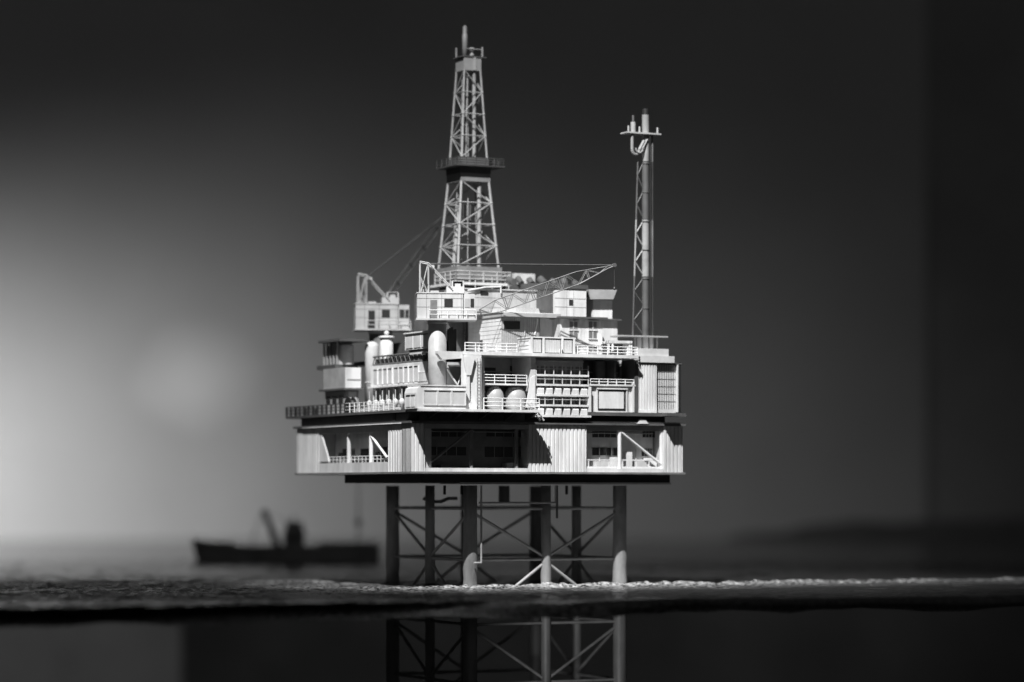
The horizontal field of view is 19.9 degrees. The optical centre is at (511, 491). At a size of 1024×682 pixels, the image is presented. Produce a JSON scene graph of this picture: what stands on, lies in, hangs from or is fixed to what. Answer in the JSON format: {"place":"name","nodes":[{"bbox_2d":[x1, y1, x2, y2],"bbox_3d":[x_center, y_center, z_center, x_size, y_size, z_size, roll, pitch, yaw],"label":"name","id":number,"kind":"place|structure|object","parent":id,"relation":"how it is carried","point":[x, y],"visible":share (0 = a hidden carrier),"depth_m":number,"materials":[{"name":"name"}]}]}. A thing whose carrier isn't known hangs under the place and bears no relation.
{"place":"outdoors","nodes":[
{"label":"outdoors","id":0,"kind":"place"},
{"bbox_2d":[345,397,356,412],"bbox_3d":[-0.199,-0.107,3.585,0.008,0.020,0.020,0,0,-27],"label":"cable reel","id":1,"kind":"object","parent":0,"point":[352,400],"visible":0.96,"depth_m":3.58,"materials":[{"name":"black metal"}]},
{"bbox_2d":[0,0,925,539],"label":"sky","id":2,"kind":"structure","parent":0,"point":[210,210],"depth_m":7.15,"materials":[{"name":"grey"}]},
{"bbox_2d":[0,539,1023,626],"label":"sea","id":3,"kind":"structure","parent":0,"point":[70,582],"depth_m":3.71,"materials":[{"name":"liquid"}]},
{"bbox_2d":[191,483,379,562],"bbox_3d":[-0.375,0.048,4.815,0.312,0.143,0.052,0,0,0],"label":"cargo ship","id":4,"kind":"object","parent":3,"relation":"on","point":[294,549],"visible":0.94,"depth_m":4.79,"materials":[{"name":"paint"}]},
{"bbox_2d":[182,606,1023,681],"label":"sea floor wall","id":5,"kind":"structure","parent":0,"point":[871,645],"depth_m":7.11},
{"bbox_2d":[608,344,616,354],"bbox_3d":[0.121,-0.173,3.526,0.011,0.014,0.005,0,0,-27],"label":"valve tree","id":6,"kind":"object","parent":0,"point":[611,350],"visible":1,"depth_m":3.52,"materials":[{"name":"white paint"}]},
{"bbox_2d":[725,520,956,539],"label":"hills","id":7,"kind":"structure","parent":0,"point":[916,530],"depth_m":7.09,"materials":[{"name":"black"}]},
{"bbox_2d":[926,0,1023,520],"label":"case wall","id":8,"kind":"structure","parent":0,"point":[974,260],"depth_m":7.16,"materials":[{"name":"black"}]},
{"bbox_2d":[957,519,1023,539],"bbox_3d":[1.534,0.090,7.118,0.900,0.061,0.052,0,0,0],"label":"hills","id":9,"kind":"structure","parent":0,"point":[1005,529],"depth_m":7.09,"materials":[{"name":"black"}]},
{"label":"seabed","id":10,"kind":"structure","parent":0,"visible":0},
{"bbox_2d":[0,622,181,681],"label":"case panel","id":11,"kind":"object","parent":10,"relation":"on","point":[118,652],"visible":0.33,"depth_m":6.30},
{"bbox_2d":[286,342,685,681],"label":"oil platform","id":12,"kind":"structure","parent":10,"relation":"on","point":[587,418],"depth_m":3.54,"materials":[{"name":"metal"}]},
{"bbox_2d":[319,367,363,413],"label":"grey block house","id":13,"kind":"structure","parent":12,"relation":"on","point":[340,385],"depth_m":3.63,"materials":[{"name":"paint"}]},
{"bbox_2d":[332,396,336,403],"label":"window","id":14,"kind":"structure","parent":13,"relation":"in","point":[334,399],"depth_m":3.65,"materials":[{"name":"black glass"}]},
{"bbox_2d":[338,396,342,402],"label":"window","id":15,"kind":"structure","parent":13,"relation":"in","point":[340,398],"depth_m":3.64,"materials":[{"name":"black glass"}]},
{"bbox_2d":[317,338,367,369],"bbox_3d":[-0.216,-0.173,3.676,0.038,0.036,0.082,0,0,-27],"label":"lattice shelter","id":16,"kind":"object","parent":13,"relation":"on","point":[339,352],"visible":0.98,"depth_m":3.66,"materials":[{"name":"grey paint"}]},
{"bbox_2d":[343,448,354,457],"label":"window","id":17,"kind":"structure","parent":12,"relation":"in","point":[344,450],"depth_m":3.63,"materials":[{"name":"black glass"}]},
{"bbox_2d":[361,449,368,457],"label":"window","id":18,"kind":"structure","parent":12,"relation":"in","point":[364,452],"depth_m":3.59,"materials":[{"name":"black glass"}]},
{"bbox_2d":[365,341,378,406],"bbox_3d":[-0.176,-0.143,3.660,0.019,0.092,0.019,0,0,-27],"label":"domed tank","id":19,"kind":"object","parent":12,"relation":"on","point":[371,349],"visible":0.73,"depth_m":3.65,"materials":[{"name":"white metal"}]},
{"bbox_2d":[380,390,383,407],"bbox_3d":[-0.158,-0.111,3.554,0.007,0.027,0.007,0,0,-27],"label":"pump vessel","id":20,"kind":"object","parent":12,"relation":"on","point":[381,401],"visible":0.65,"depth_m":3.55,"materials":[{"name":"grey paint"}]},
{"bbox_2d":[381,447,386,457],"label":"window","id":21,"kind":"structure","parent":12,"relation":"in","point":[384,448],"depth_m":3.53,"materials":[{"name":"black glass"}]},
{"bbox_2d":[379,331,394,365],"bbox_3d":[-0.156,-0.179,3.620,0.020,0.044,0.020,0,0,-27],"label":"capped vessel","id":22,"kind":"object","parent":12,"relation":"on","point":[386,344],"visible":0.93,"depth_m":3.61,"materials":[{"name":"grey paint"}]},
{"bbox_2d":[392,389,397,406],"bbox_3d":[-0.141,-0.111,3.519,0.007,0.027,0.007,0,0,-27],"label":"pump vessel","id":23,"kind":"object","parent":12,"relation":"on","point":[396,402],"visible":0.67,"depth_m":3.52,"materials":[{"name":"grey paint"}]},
{"bbox_2d":[352,209,451,400],"bbox_3d":[-0.128,-0.233,3.727,0.179,0.272,0.071,0,0,-39],"label":"pedestal crane","id":24,"kind":"object","parent":12,"relation":"on","point":[388,313],"visible":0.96,"depth_m":3.68,"materials":[{"name":"paint"}]},
{"bbox_2d":[400,309,403,317],"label":"window","id":25,"kind":"structure","parent":24,"relation":"in","point":[401,310],"depth_m":3.69,"materials":[{"name":"black glass"}]},
{"bbox_2d":[405,309,408,317],"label":"window","id":26,"kind":"structure","parent":24,"relation":"in","point":[406,310],"depth_m":3.69,"materials":[{"name":"black glass"}]},
{"bbox_2d":[399,389,404,409],"bbox_3d":[-0.132,-0.111,3.503,0.007,0.027,0.007,0,0,-27],"label":"pump vessel","id":27,"kind":"object","parent":12,"relation":"on","point":[401,401],"visible":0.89,"depth_m":3.50,"materials":[{"name":"grey paint"}]},
{"bbox_2d":[368,361,459,408],"bbox_3d":[-0.115,-0.127,3.561,0.055,0.059,0.177,0,0,-27],"label":"panelled module","id":28,"kind":"object","parent":12,"relation":"on","point":[391,378],"visible":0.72,"depth_m":3.56,"materials":[{"name":"white paint"}]},
{"bbox_2d":[373,351,427,365],"bbox_3d":[-0.129,-0.163,3.551,0.018,0.012,0.175,0,0,-27],"label":"truss gantry","id":29,"kind":"object","parent":28,"relation":"on","point":[407,358],"visible":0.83,"depth_m":3.55,"materials":[{"name":"grey metal"}]},
{"bbox_2d":[403,330,446,352],"bbox_3d":[-0.099,-0.181,3.514,0.036,0.025,0.073,0,0,-27],"label":"switch cabinet","id":30,"kind":"object","parent":12,"relation":"on","point":[417,341],"visible":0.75,"depth_m":3.51,"materials":[{"name":"white metal"}]},
{"bbox_2d":[393,342,460,361],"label":"plant block","id":31,"kind":"structure","parent":12,"relation":"on","point":[398,347],"depth_m":3.69,"materials":[{"name":"grey paint"}]},
{"bbox_2d":[405,385,466,408],"bbox_3d":[-0.090,-0.111,3.411,0.066,0.028,0.038,0,0,-27],"label":"panelled housing","id":32,"kind":"object","parent":12,"relation":"on","point":[438,396],"visible":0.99,"depth_m":3.40,"materials":[{"name":"white paint"}]},
{"bbox_2d":[432,432,464,436],"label":"window","id":33,"kind":"structure","parent":12,"relation":"in","point":[435,434],"depth_m":3.46,"materials":[{"name":"black glass"}]},
{"bbox_2d":[431,447,465,455],"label":"window","id":34,"kind":"structure","parent":12,"relation":"in","point":[461,451],"depth_m":3.46,"materials":[{"name":"black glass"}]},
{"bbox_2d":[446,327,462,351],"bbox_3d":[-0.060,-0.181,3.464,0.033,0.031,0.025,0,0,-27],"label":"pipe stack","id":35,"kind":"object","parent":12,"relation":"on","point":[451,340],"visible":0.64,"depth_m":3.46,"materials":[{"name":"black metal"}]},
{"bbox_2d":[485,367,495,381],"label":"window","id":36,"kind":"structure","parent":12,"relation":"in","point":[486,369],"depth_m":3.51,"materials":[{"name":"black glass"}]},
{"bbox_2d":[486,385,503,408],"bbox_3d":[-0.020,-0.113,3.466,0.022,0.031,0.022,0,0,-27],"label":"round tank","id":37,"kind":"object","parent":12,"relation":"on","point":[494,391],"visible":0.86,"depth_m":3.46,"materials":[{"name":"metal"}]},
{"bbox_2d":[414,273,587,351],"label":"mud tank block","id":38,"kind":"structure","parent":12,"relation":"on","point":[519,281],"depth_m":3.64,"materials":[{"name":"grey paint"}]},
{"bbox_2d":[429,25,511,289],"bbox_3d":[-0.052,-0.417,3.647,0.079,0.334,0.076,0,0,-27],"label":"drilling derrick","id":39,"kind":"object","parent":38,"relation":"on","point":[474,170],"visible":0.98,"depth_m":3.63,"materials":[{"name":"grey metal"}]},
{"bbox_2d":[485,447,520,456],"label":"window","id":40,"kind":"structure","parent":12,"relation":"in","point":[489,451],"depth_m":3.49,"materials":[{"name":"black glass"}]},
{"bbox_2d":[486,431,520,436],"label":"window","id":41,"kind":"structure","parent":12,"relation":"in","point":[489,434],"depth_m":3.49,"materials":[{"name":"black glass"}]},
{"bbox_2d":[465,312,560,351],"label":"sided house","id":42,"kind":"structure","parent":12,"relation":"on","point":[506,327],"depth_m":3.52,"materials":[{"name":"grey paint"}]},
{"bbox_2d":[444,280,537,314],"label":"white house","id":43,"kind":"structure","parent":42,"relation":"on","point":[483,297],"depth_m":3.56,"materials":[{"name":"paint"}]},
{"bbox_2d":[504,321,519,329],"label":"window","id":44,"kind":"structure","parent":42,"relation":"in","point":[507,324],"depth_m":3.52,"materials":[{"name":"black glass"}]},
{"bbox_2d":[505,307,545,312],"bbox_3d":[0.016,-0.220,3.529,0.044,0.007,0.024,0,0,-27],"label":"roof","id":45,"kind":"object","parent":42,"relation":"on","point":[530,310],"visible":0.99,"depth_m":3.52,"materials":[{"name":"grey paint"}]},
{"bbox_2d":[504,386,525,409],"bbox_3d":[0.004,-0.113,3.481,0.027,0.031,0.027,0,0,-27],"label":"round tank","id":46,"kind":"object","parent":12,"relation":"on","point":[514,392],"visible":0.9,"depth_m":3.47,"materials":[{"name":"metal"}]},
{"bbox_2d":[415,261,616,384],"bbox_3d":[0.006,-0.185,3.452,0.243,0.177,0.042,0,0,-6],"label":"pedestal crane","id":47,"kind":"object","parent":12,"relation":"on","point":[436,311],"visible":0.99,"depth_m":3.43,"materials":[{"name":"paint"}]},
{"bbox_2d":[465,299,469,306],"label":"door","id":48,"kind":"structure","parent":47,"relation":"in","point":[467,301],"depth_m":3.43,"materials":[{"name":"grey paint"}]},
{"bbox_2d":[534,318,551,336],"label":"plain white house","id":49,"kind":"structure","parent":12,"relation":"on","point":[545,327],"depth_m":3.54,"materials":[{"name":"white metal"}]},
{"bbox_2d":[541,366,546,373],"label":"window","id":50,"kind":"structure","parent":12,"relation":"in","point":[542,370],"depth_m":3.50,"materials":[{"name":"grey paint"}]},
{"bbox_2d":[517,336,575,353],"bbox_3d":[0.042,-0.176,3.502,0.062,0.020,0.035,0,0,-27],"label":"cargo container","id":51,"kind":"object","parent":12,"relation":"on","point":[533,344],"visible":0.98,"depth_m":3.49,"materials":[{"name":"white metal"}]},
{"bbox_2d":[550,366,555,373],"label":"window","id":52,"kind":"structure","parent":12,"relation":"in","point":[551,367],"depth_m":3.50,"materials":[{"name":"grey paint"}]},
{"bbox_2d":[558,367,564,373],"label":"window","id":53,"kind":"structure","parent":12,"relation":"in","point":[559,368],"depth_m":3.51,"materials":[{"name":"grey paint"}]},
{"bbox_2d":[558,378,564,383],"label":"window","id":54,"kind":"structure","parent":12,"relation":"in","point":[559,381],"depth_m":3.51,"materials":[{"name":"grey paint"}]},
{"bbox_2d":[558,398,564,403],"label":"window","id":55,"kind":"structure","parent":12,"relation":"in","point":[559,401],"depth_m":3.51,"materials":[{"name":"grey glass"}]},
{"bbox_2d":[567,367,572,374],"bbox_3d":[0.070,-0.146,3.516,0.008,0.010,0.001,0,0,-27],"label":"window","id":56,"kind":"structure","parent":12,"relation":"in","point":[568,368],"depth_m":3.52,"materials":[{"name":"grey paint"}]},
{"bbox_2d":[550,316,607,353],"bbox_3d":[0.067,-0.192,3.579,0.066,0.054,0.093,0,0,-27],"label":"windowed block","id":57,"kind":"structure","parent":12,"relation":"on","point":[585,331],"depth_m":3.54,"materials":[{"name":"grey paint"}]},
{"bbox_2d":[536,282,587,316],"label":"panel cube house","id":58,"kind":"structure","parent":57,"relation":"on","point":[571,301],"depth_m":3.55,"materials":[{"name":"white metal"}]},
{"bbox_2d":[569,321,577,329],"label":"window","id":59,"kind":"structure","parent":57,"relation":"in","point":[571,322],"depth_m":3.54,"materials":[{"name":"black glass"}]},
{"bbox_2d":[569,330,577,338],"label":"window","id":60,"kind":"structure","parent":57,"relation":"in","point":[571,331],"depth_m":3.54,"materials":[{"name":"grey paint"}]},
{"bbox_2d":[588,345,596,352],"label":"window","id":61,"kind":"structure","parent":57,"relation":"in","point":[588,345],"depth_m":3.55,"materials":[{"name":"grey paint"}]},
{"bbox_2d":[588,321,597,329],"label":"window","id":62,"kind":"structure","parent":57,"relation":"in","point":[592,324],"depth_m":3.55,"materials":[{"name":"grey glass"}]},
{"bbox_2d":[588,330,597,338],"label":"window","id":63,"kind":"structure","parent":57,"relation":"in","point":[592,333],"depth_m":3.55,"materials":[{"name":"grey paint"}]},
{"bbox_2d":[576,367,581,374],"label":"window","id":64,"kind":"structure","parent":12,"relation":"in","point":[577,371],"depth_m":3.52,"materials":[{"name":"grey paint"}]},
{"bbox_2d":[576,398,581,403],"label":"window","id":65,"kind":"structure","parent":12,"relation":"in","point":[577,399],"depth_m":3.52,"materials":[{"name":"black glass"}]},
{"bbox_2d":[592,431,615,437],"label":"window","id":66,"kind":"structure","parent":12,"relation":"in","point":[593,435],"depth_m":3.55,"materials":[{"name":"black glass"}]},
{"bbox_2d":[592,448,617,454],"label":"window","id":67,"kind":"structure","parent":12,"relation":"in","point":[595,451],"depth_m":3.55,"materials":[{"name":"black glass"}]},
{"bbox_2d":[602,319,621,354],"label":"shaded annexe","id":68,"kind":"structure","parent":12,"relation":"on","point":[609,327],"depth_m":3.59,"materials":[{"name":"white metal"}]},
{"bbox_2d":[586,289,616,318],"bbox_3d":[0.101,-0.231,3.598,0.041,0.036,0.046,0,0,-27],"label":"roof tray box","id":69,"kind":"object","parent":68,"relation":"on","point":[598,303],"visible":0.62,"depth_m":3.58,"materials":[{"name":"white metal"}]},
{"bbox_2d":[601,340,631,354],"bbox_3d":[0.131,-0.175,3.553,0.041,0.018,0.022,0,0,-27],"label":"pipe shelter","id":70,"kind":"object","parent":12,"relation":"on","point":[620,344],"visible":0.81,"depth_m":3.55,"materials":[{"name":"white metal"}]},
{"bbox_2d":[610,108,667,348],"bbox_3d":[0.156,-0.323,3.581,0.067,0.296,0.026,0,0,-27],"label":"flare mast","id":71,"kind":"object","parent":12,"relation":"on","point":[642,339],"visible":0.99,"depth_m":3.58,"materials":[{"name":"grey metal"}]},
{"bbox_2d":[642,448,651,455],"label":"window","id":72,"kind":"structure","parent":12,"relation":"in","point":[648,450],"depth_m":3.58,"materials":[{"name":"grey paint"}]},
{"bbox_2d":[643,431,654,436],"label":"window","id":73,"kind":"structure","parent":12,"relation":"in","point":[644,435],"depth_m":3.58,"materials":[{"name":"black glass"}]}
]}

